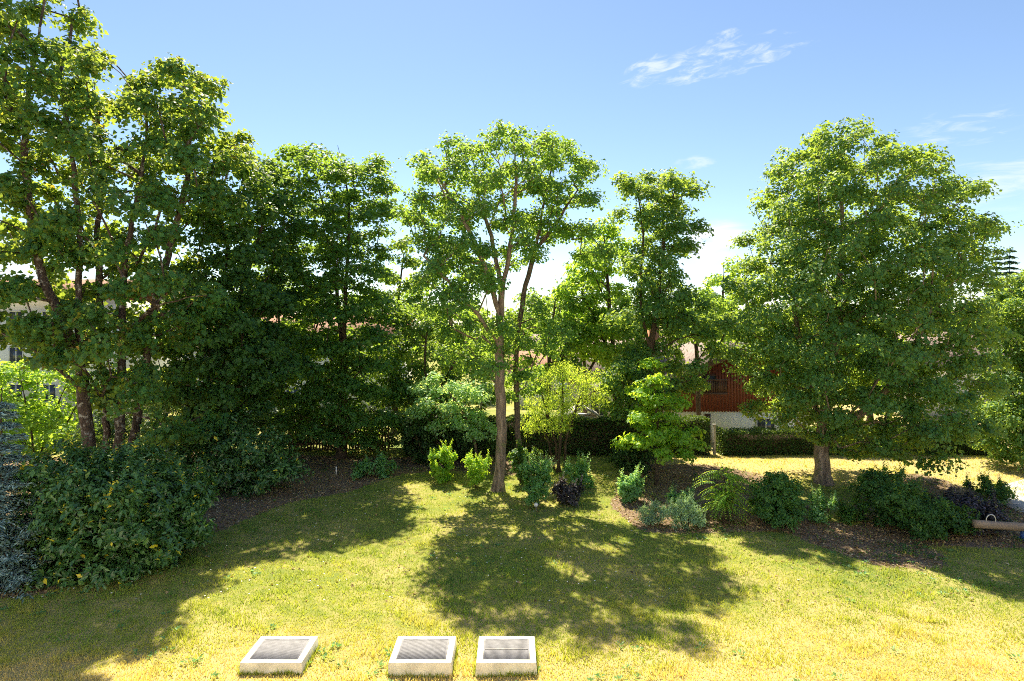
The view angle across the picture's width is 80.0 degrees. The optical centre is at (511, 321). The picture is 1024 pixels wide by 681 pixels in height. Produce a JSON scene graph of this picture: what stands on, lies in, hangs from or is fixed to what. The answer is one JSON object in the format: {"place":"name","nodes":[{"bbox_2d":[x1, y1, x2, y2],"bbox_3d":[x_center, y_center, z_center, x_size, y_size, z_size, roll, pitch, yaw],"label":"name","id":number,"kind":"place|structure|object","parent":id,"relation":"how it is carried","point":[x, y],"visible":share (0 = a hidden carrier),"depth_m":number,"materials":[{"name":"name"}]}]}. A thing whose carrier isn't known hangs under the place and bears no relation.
{"place":"outdoors","nodes":[
{"label":"outdoors","id":0,"kind":"place"},
{"bbox_2d":[0,325,1023,680],"bbox_3d":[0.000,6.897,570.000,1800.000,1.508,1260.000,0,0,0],"label":"ground","id":1,"kind":"structure","parent":0,"point":[530,551],"depth_m":15.25,"materials":[{"name":"green plant"}]},
{"bbox_2d":[0,393,66,602],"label":"blue spruce","id":2,"kind":"object","parent":1,"relation":"on","point":[10,571],"visible":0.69,"depth_m":15.00,"materials":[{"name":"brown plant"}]},
{"bbox_2d":[0,359,102,465],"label":"hazel bush","id":3,"kind":"object","parent":1,"relation":"on","point":[32,422],"visible":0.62,"depth_m":26.68,"materials":[{"name":"green plant"}]},
{"bbox_2d":[0,0,112,460],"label":"maple tree","id":4,"kind":"object","parent":1,"relation":"on","point":[16,288],"visible":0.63,"depth_m":19.90,"materials":[{"name":"green plant"}]},
{"bbox_2d":[0,279,181,421],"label":"apartment building","id":5,"kind":"structure","parent":1,"relation":"on","point":[8,353],"depth_m":46.00,"materials":[{"name":"ceramic"}]},
{"bbox_2d":[9,311,21,320],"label":"window","id":6,"kind":"structure","parent":5,"relation":"in","point":[14,312],"depth_m":45.95,"materials":[{"name":"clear glass"}]},
{"bbox_2d":[9,347,23,364],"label":"window","id":7,"kind":"structure","parent":5,"relation":"in","point":[13,354],"depth_m":45.95,"materials":[{"name":"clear glass"}]},
{"bbox_2d":[10,384,23,400],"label":"window","id":8,"kind":"structure","parent":5,"relation":"in","point":[14,386],"depth_m":45.95,"materials":[{"name":"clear glass"}]},
{"bbox_2d":[43,384,56,402],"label":"window","id":9,"kind":"structure","parent":5,"relation":"in","point":[53,391],"depth_m":45.95,"materials":[{"name":"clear glass"}]},
{"bbox_2d":[0,426,222,596],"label":"cherry laurel","id":10,"kind":"object","parent":1,"relation":"on","point":[91,498],"visible":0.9,"depth_m":15.31,"materials":[{"name":"green plant"}]},
{"bbox_2d":[65,406,166,466],"bbox_3d":[-16.529,4.877,25.730,4.552,3.136,2.535,0,0,0],"label":"evergreen shrub","id":11,"kind":"object","parent":1,"relation":"on","point":[99,437],"visible":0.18,"depth_m":25.46,"materials":[{"name":"green plant"}]},
{"bbox_2d":[0,30,260,484],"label":"maple tree","id":12,"kind":"object","parent":1,"relation":"on","point":[143,382],"visible":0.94,"depth_m":19.56,"materials":[{"name":"green plant"}]},
{"bbox_2d":[143,386,270,454],"bbox_3d":[-14.030,4.499,27.943,5.622,3.801,2.501,0,0,0],"label":"evergreen shrub","id":13,"kind":"object","parent":1,"relation":"on","point":[258,424],"visible":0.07,"depth_m":27.80,"materials":[{"name":"green plant"}]},
{"bbox_2d":[128,142,316,472],"bbox_3d":[-12.109,-0.464,24.898,7.585,13.791,6.822,0,0,0],"label":"broadleaf tree","id":14,"kind":"object","parent":1,"relation":"on","point":[260,379],"visible":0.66,"depth_m":23.62,"materials":[{"name":"green plant"}]},
{"bbox_2d":[137,403,314,496],"bbox_3d":[-10.739,4.712,23.010,6.622,3.384,3.892,0,0,0],"label":"cherry laurel","id":15,"kind":"object","parent":1,"relation":"on","point":[240,468],"visible":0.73,"depth_m":22.36,"materials":[{"name":"green plant"}]},
{"bbox_2d":[239,636,318,673],"bbox_3d":[-4.450,6.435,11.725,1.180,0.290,0.990,0,0,0],"label":"light shaft","id":16,"kind":"object","parent":1,"relation":"on","point":[268,654],"visible":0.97,"depth_m":11.54,"materials":[{"name":"concrete"}]},
{"bbox_2d":[233,273,360,430],"bbox_3d":[-12.042,2.089,33.037,7.815,9.712,4.559,0,0,0],"label":"broadleaf tree","id":17,"kind":"object","parent":1,"relation":"on","point":[350,329],"visible":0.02,"depth_m":32.99,"materials":[{"name":"green plant"}]},
{"bbox_2d":[250,403,348,450],"bbox_3d":[-10.895,5.236,31.468,6.052,2.955,2.653,0,0,0],"label":"evergreen shrub","id":18,"kind":"object","parent":1,"relation":"on","point":[271,412],"visible":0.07,"depth_m":31.12,"materials":[{"name":"green plant"}]},
{"bbox_2d":[188,313,414,413],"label":"white house","id":19,"kind":"structure","parent":1,"relation":"on","point":[323,362],"depth_m":50.00,"materials":[{"name":"paint"}]},
{"bbox_2d":[287,387,300,393],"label":"window","id":20,"kind":"structure","parent":19,"relation":"in","point":[299,388],"depth_m":49.95,"materials":[{"name":"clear glass"}]},
{"bbox_2d":[231,141,417,458],"bbox_3d":[-8.881,-0.984,29.093,9.102,15.124,7.154,0,0,0],"label":"hornbeam tree","id":21,"kind":"object","parent":1,"relation":"on","point":[338,345],"visible":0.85,"depth_m":27.81,"materials":[{"name":"green plant"}]},
{"bbox_2d":[289,417,388,450],"bbox_3d":[-8.680,5.712,30.685,5.040,1.850,0.170,0,0,0],"label":"picket fence","id":22,"kind":"object","parent":1,"relation":"on","point":[298,444],"visible":0.29,"depth_m":30.60,"materials":[{"name":"brown wood"}]},
{"bbox_2d":[350,450,398,480],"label":"dark shrub","id":23,"kind":"object","parent":1,"relation":"on","point":[365,466],"visible":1,"depth_m":24.99,"materials":[{"name":"green plant"}]},
{"bbox_2d":[347,400,403,449],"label":"evergreen shrub","id":24,"kind":"object","parent":1,"relation":"on","point":[392,439],"visible":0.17,"depth_m":31.28,"materials":[{"name":"green plant"}]},
{"bbox_2d":[387,636,456,676],"bbox_3d":[-1.700,6.435,11.725,1.200,0.290,0.990,0,0,0],"label":"light shaft","id":25,"kind":"object","parent":1,"relation":"on","point":[433,655],"visible":0.99,"depth_m":11.50,"materials":[{"name":"concrete"}]},
{"bbox_2d":[364,234,485,434],"bbox_3d":[-5.239,0.721,36.195,7.423,11.964,4.610,0,0,0],"label":"broadleaf tree","id":26,"kind":"object","parent":1,"relation":"on","point":[414,263],"visible":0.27,"depth_m":35.20,"materials":[{"name":"green plant"}]},
{"bbox_2d":[394,412,455,463],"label":"evergreen shrub","id":27,"kind":"object","parent":1,"relation":"on","point":[411,428],"visible":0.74,"depth_m":27.70,"materials":[{"name":"green plant"}]},
{"bbox_2d":[375,302,506,440],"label":"broadleaf tree","id":28,"kind":"object","parent":1,"relation":"on","point":[415,331],"visible":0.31,"depth_m":30.05,"materials":[{"name":"green plant"}]},
{"bbox_2d":[393,204,488,402],"bbox_3d":[-4.657,-0.436,39.920,6.653,15.493,4.594,0,0,0],"label":"broadleaf tree","id":29,"kind":"object","parent":1,"relation":"on","point":[434,226],"visible":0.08,"depth_m":39.36,"materials":[{"name":"green plant"}]},
{"bbox_2d":[428,439,457,483],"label":"golden shrub","id":30,"kind":"object","parent":1,"relation":"on","point":[440,474],"visible":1,"depth_m":24.32,"materials":[{"name":"green plant"}]},
{"bbox_2d":[402,370,496,460],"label":"broadleaf tree","id":31,"kind":"object","parent":1,"relation":"on","point":[467,392],"visible":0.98,"depth_m":26.93,"materials":[{"name":"green plant"}]},
{"bbox_2d":[439,410,496,463],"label":"evergreen shrub","id":32,"kind":"object","parent":1,"relation":"on","point":[462,444],"visible":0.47,"depth_m":27.96,"materials":[{"name":"green plant"}]},
{"bbox_2d":[445,305,492,385],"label":"garden tree","id":33,"kind":"object","parent":1,"relation":"on","point":[482,311],"visible":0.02,"depth_m":60.58,"materials":[{"name":"green plant"}]},
{"bbox_2d":[460,448,491,487],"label":"golden shrub","id":34,"kind":"object","parent":1,"relation":"on","point":[477,468],"visible":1,"depth_m":23.59,"materials":[{"name":"green plant"}]},
{"bbox_2d":[389,119,567,492],"bbox_3d":[-1.296,-0.511,23.417,6.885,14.176,6.911,0,0,0],"label":"tree","id":35,"kind":"object","parent":1,"relation":"on","point":[440,262],"visible":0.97,"depth_m":22.73,"materials":[{"name":"green plant"}]},
{"bbox_2d":[475,636,536,676],"bbox_3d":[-0.105,6.435,11.725,1.150,0.290,0.990,0,0,0],"label":"light shaft","id":36,"kind":"object","parent":1,"relation":"on","point":[493,657],"visible":0.99,"depth_m":11.51,"materials":[{"name":"concrete"}]},
{"bbox_2d":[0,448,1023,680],"bbox_3d":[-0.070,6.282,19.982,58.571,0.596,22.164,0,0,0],"label":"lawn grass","id":37,"kind":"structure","parent":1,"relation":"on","point":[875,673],"depth_m":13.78,"materials":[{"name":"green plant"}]},
{"bbox_2d":[0,453,1023,605],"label":"leaf litter","id":38,"kind":"object","parent":1,"relation":"on","point":[767,530],"visible":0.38,"depth_m":19.50,"materials":[{"name":"brown plant"}]},
{"bbox_2d":[0,469,1023,680],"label":"lawn weeds","id":39,"kind":"object","parent":1,"relation":"on","point":[388,654],"visible":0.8,"depth_m":12.92,"materials":[{"name":"green plant"}]},
{"bbox_2d":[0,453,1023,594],"bbox_3d":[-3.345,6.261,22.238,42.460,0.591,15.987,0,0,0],"label":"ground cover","id":40,"kind":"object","parent":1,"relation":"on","point":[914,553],"visible":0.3,"depth_m":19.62,"materials":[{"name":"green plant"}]},
{"bbox_2d":[507,438,543,483],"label":"young shrub","id":41,"kind":"object","parent":1,"relation":"on","point":[517,454],"visible":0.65,"depth_m":24.27,"materials":[{"name":"green plant"}]},
{"bbox_2d":[508,351,558,405],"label":"bungalow","id":42,"kind":"object","parent":1,"relation":"on","point":[543,361],"visible":0.03,"depth_m":55.00,"materials":[{"name":"paint"}]},
{"bbox_2d":[515,447,557,505],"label":"young shrub","id":43,"kind":"object","parent":1,"relation":"on","point":[533,470],"visible":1,"depth_m":21.31,"materials":[{"name":"green plant"}]},
{"bbox_2d":[522,334,554,350],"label":"distant house","id":44,"kind":"structure","parent":1,"relation":"on","point":[535,335],"depth_m":90.71,"materials":[{"name":"white tile"}]},
{"bbox_2d":[504,287,604,414],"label":"broadleaf tree","id":45,"kind":"object","parent":1,"relation":"on","point":[528,361],"visible":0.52,"depth_m":31.09,"materials":[{"name":"green plant"}]},
{"bbox_2d":[404,413,710,455],"bbox_3d":[2.175,5.627,29.787,14.860,2.271,1.537,0,0,0],"label":"hedge","id":46,"kind":"object","parent":1,"relation":"on","point":[593,436],"visible":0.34,"depth_m":29.52,"materials":[{"name":"green plant"}]},
{"bbox_2d":[511,359,614,472],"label":"willow tree","id":47,"kind":"object","parent":1,"relation":"on","point":[583,379],"visible":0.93,"depth_m":26.02,"materials":[{"name":"green plant"}]},
{"bbox_2d":[510,138,623,479],"bbox_3d":[2.171,-0.463,24.805,4.537,13.970,5.110,0,0,0],"label":"maple tree","id":48,"kind":"object","parent":1,"relation":"on","point":[583,167],"visible":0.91,"depth_m":24.10,"materials":[{"name":"green plant"}]},
{"bbox_2d":[550,471,584,507],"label":"purple shrub","id":49,"kind":"object","parent":1,"relation":"on","point":[564,492],"visible":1,"depth_m":21.51,"materials":[{"name":"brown plant"}]},
{"bbox_2d":[560,449,596,488],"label":"lilac shrub","id":50,"kind":"object","parent":1,"relation":"on","point":[580,468],"visible":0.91,"depth_m":23.42,"materials":[{"name":"green plant"}]},
{"bbox_2d":[544,269,638,412],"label":"broadleaf tree","id":51,"kind":"object","parent":1,"relation":"on","point":[592,288],"visible":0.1,"depth_m":35.38,"materials":[{"name":"green plant"}]},
{"bbox_2d":[547,215,637,414],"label":"broadleaf tree","id":52,"kind":"object","parent":1,"relation":"on","point":[604,351],"visible":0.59,"depth_m":31.34,"materials":[{"name":"green plant"}]},
{"bbox_2d":[606,432,655,473],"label":"evergreen shrub","id":53,"kind":"object","parent":1,"relation":"on","point":[624,462],"visible":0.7,"depth_m":26.31,"materials":[{"name":"green plant"}]},
{"bbox_2d":[616,464,646,503],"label":"young shrub","id":54,"kind":"object","parent":1,"relation":"on","point":[631,488],"visible":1,"depth_m":21.65,"materials":[{"name":"green plant"}]},
{"bbox_2d":[634,496,667,526],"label":"spiraea shrub","id":55,"kind":"object","parent":1,"relation":"on","point":[652,514],"visible":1,"depth_m":19.47,"materials":[{"name":"green plant"}]},
{"bbox_2d":[586,167,732,465],"bbox_3d":[6.561,-0.238,27.000,6.422,13.357,5.431,0,0,0],"label":"broadleaf tree","id":56,"kind":"object","parent":1,"relation":"on","point":[658,302],"visible":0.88,"depth_m":26.21,"materials":[{"name":"green plant"}]},
{"bbox_2d":[610,355,710,484],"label":"hornbeam tree","id":57,"kind":"object","parent":1,"relation":"on","point":[665,439],"visible":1,"depth_m":23.33,"materials":[{"name":"green plant"}]},
{"bbox_2d":[551,329,807,442],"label":"gabled house","id":58,"kind":"structure","parent":1,"relation":"on","point":[724,397],"depth_m":38.00,"materials":[{"name":"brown wood"}]},
{"bbox_2d":[590,396,608,416],"bbox_3d":[5.600,5.450,39.165,1.200,1.300,0.070,0,0,0],"label":"window","id":59,"kind":"structure","parent":58,"relation":"in","point":[595,409],"depth_m":39.16,"materials":[{"name":"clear glass"}]},
{"bbox_2d":[695,374,715,390],"bbox_3d":[12.000,3.800,37.945,1.400,1.000,0.070,0,0,0],"label":"window","id":60,"kind":"structure","parent":58,"relation":"in","point":[712,376],"depth_m":37.94,"materials":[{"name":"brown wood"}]},
{"bbox_2d":[756,418,775,428],"bbox_3d":[15.800,6.550,37.995,1.200,1.100,0.070,0,0,0],"label":"window","id":61,"kind":"structure","parent":58,"relation":"in","point":[763,423],"depth_m":37.98,"materials":[{"name":"clear glass"}]},
{"bbox_2d":[664,482,694,510],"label":"young shrub","id":62,"kind":"object","parent":1,"relation":"on","point":[674,496],"visible":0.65,"depth_m":20.71,"materials":[{"name":"green plant"}]},
{"bbox_2d":[664,491,708,530],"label":"spiraea shrub","id":63,"kind":"object","parent":1,"relation":"on","point":[690,514],"visible":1,"depth_m":19.19,"materials":[{"name":"green plant"}]},
{"bbox_2d":[412,305,975,350],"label":"distant wood","id":64,"kind":"object","parent":1,"relation":"on","point":[951,321],"depth_m":146.63,"materials":[{"name":"green plant"}]},
{"bbox_2d":[666,287,750,415],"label":"broadleaf tree","id":65,"kind":"object","parent":1,"relation":"on","point":[696,341],"visible":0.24,"depth_m":34.86,"materials":[{"name":"green plant"}]},
{"bbox_2d":[712,424,716,454],"bbox_3d":[9.820,5.751,29.600,0.160,1.550,0.160,0,0,0],"label":"gate post","id":66,"kind":"object","parent":1,"relation":"on","point":[714,438],"visible":0.9,"depth_m":29.54,"materials":[{"name":"grey stone"}]},
{"bbox_2d":[678,298,763,343],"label":"garden tree","id":67,"kind":"object","parent":1,"relation":"on","point":[762,329],"visible":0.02,"depth_m":58.23,"materials":[{"name":"green plant"}]},
{"bbox_2d":[690,256,760,341],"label":"broadleaf tree","id":68,"kind":"object","parent":1,"relation":"on","point":[716,279],"visible":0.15,"depth_m":49.71,"materials":[{"name":"green plant"}]},
{"bbox_2d":[693,466,764,524],"bbox_3d":[6.833,5.681,19.731,2.246,1.775,2.142,0,0,0],"label":"sumac shrub","id":69,"kind":"object","parent":1,"relation":"on","point":[722,501],"visible":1,"depth_m":19.47,"materials":[{"name":"green plant"}]},
{"bbox_2d":[747,468,810,532],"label":"box shrub","id":70,"kind":"object","parent":1,"relation":"on","point":[778,495],"visible":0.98,"depth_m":18.90,"materials":[{"name":"green plant"}]},
{"bbox_2d":[805,484,838,524],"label":"young shrub","id":71,"kind":"object","parent":1,"relation":"on","point":[816,513],"visible":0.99,"depth_m":19.60,"materials":[{"name":"green plant"}]},
{"bbox_2d":[716,424,987,455],"bbox_3d":[16.800,5.907,29.819,13.512,1.752,1.470,0,0,0],"label":"hedge","id":72,"kind":"object","parent":1,"relation":"on","point":[758,440],"visible":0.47,"depth_m":29.53,"materials":[{"name":"green plant"}]},
{"bbox_2d":[835,485,871,525],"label":"young shrub","id":73,"kind":"object","parent":1,"relation":"on","point":[848,514],"visible":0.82,"depth_m":19.53,"materials":[{"name":"green plant"}]},
{"bbox_2d":[703,114,1023,485],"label":"oak tree","id":74,"kind":"object","parent":1,"relation":"on","point":[813,368],"visible":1,"depth_m":21.88,"materials":[{"name":"green plant"}]},
{"bbox_2d":[840,336,909,421],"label":"garden tree","id":75,"kind":"object","parent":1,"relation":"on","point":[880,382],"visible":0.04,"depth_m":45.30,"materials":[{"name":"green plant"}]},
{"bbox_2d":[842,459,981,540],"bbox_3d":[12.428,5.418,18.953,3.593,2.302,2.870,0,0,0],"label":"cotoneaster shrub","id":76,"kind":"object","parent":1,"relation":"on","point":[916,513],"visible":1,"depth_m":18.24,"materials":[{"name":"green plant"}]},
{"bbox_2d":[838,332,1020,415],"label":"distant house","id":77,"kind":"structure","parent":1,"relation":"on","point":[932,412],"depth_m":49.00,"materials":[{"name":"white paint"}]},
{"bbox_2d":[925,482,1012,536],"bbox_3d":[14.236,5.793,19.027,2.231,1.438,2.028,0,0,-35],"label":"purple shrub","id":78,"kind":"object","parent":1,"relation":"on","point":[976,502],"visible":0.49,"depth_m":18.73,"materials":[{"name":"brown plant"}]},
{"bbox_2d":[953,268,1023,471],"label":"evergreen tree","id":79,"kind":"object","parent":1,"relation":"on","point":[1009,413],"visible":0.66,"depth_m":26.71,"materials":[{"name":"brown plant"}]},
{"bbox_2d":[962,470,1018,507],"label":"box shrub","id":80,"kind":"object","parent":1,"relation":"on","point":[1001,488],"visible":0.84,"depth_m":21.39,"materials":[{"name":"green plant"}]},
{"bbox_2d":[979,257,1008,331],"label":"distant conifer","id":81,"kind":"object","parent":1,"relation":"on","point":[1000,274],"visible":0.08,"depth_m":94.46,"materials":[{"name":"green plant"}]},
{"bbox_2d":[971,514,1023,540],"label":"seesaw","id":82,"kind":"object","parent":1,"relation":"on","point":[998,525],"visible":0.9,"depth_m":17.91,"materials":[{"name":"wood"}]},
{"bbox_2d":[991,498,1019,504],"bbox_3d":[17.577,6.431,21.654,0.928,0.276,0.702,0,0,0],"label":"stone","id":83,"kind":"object","parent":1,"relation":"on","point":[1012,501],"visible":0.32,"depth_m":21.48,"materials":[{"name":"grey stone"}]},
{"bbox_2d":[992,247,1020,319],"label":"distant conifer","id":84,"kind":"object","parent":1,"relation":"on","point":[1011,262],"visible":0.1,"depth_m":97.52,"materials":[{"name":"green plant"}]},
{"bbox_2d":[1006,504,1023,510],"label":"stone","id":85,"kind":"object","parent":1,"relation":"on","point":[1013,506],"visible":0.89,"depth_m":21.04,"materials":[{"name":"grey stone"}]},
{"bbox_2d":[0,0,1023,324],"label":"sky","id":86,"kind":"structure","parent":0,"point":[712,89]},
{"bbox_2d":[564,405,600,419],"bbox_3d":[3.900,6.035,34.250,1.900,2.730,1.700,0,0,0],"label":"car","id":87,"kind":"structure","parent":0,"point":[593,413],"depth_m":34.04,"materials":[{"name":"white metal"}]},
{"bbox_2d":[1008,480,1023,511],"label":"path","id":88,"kind":"structure","parent":0,"point":[1020,497],"depth_m":23.36,"materials":[{"name":"white concrete"}]}
]}

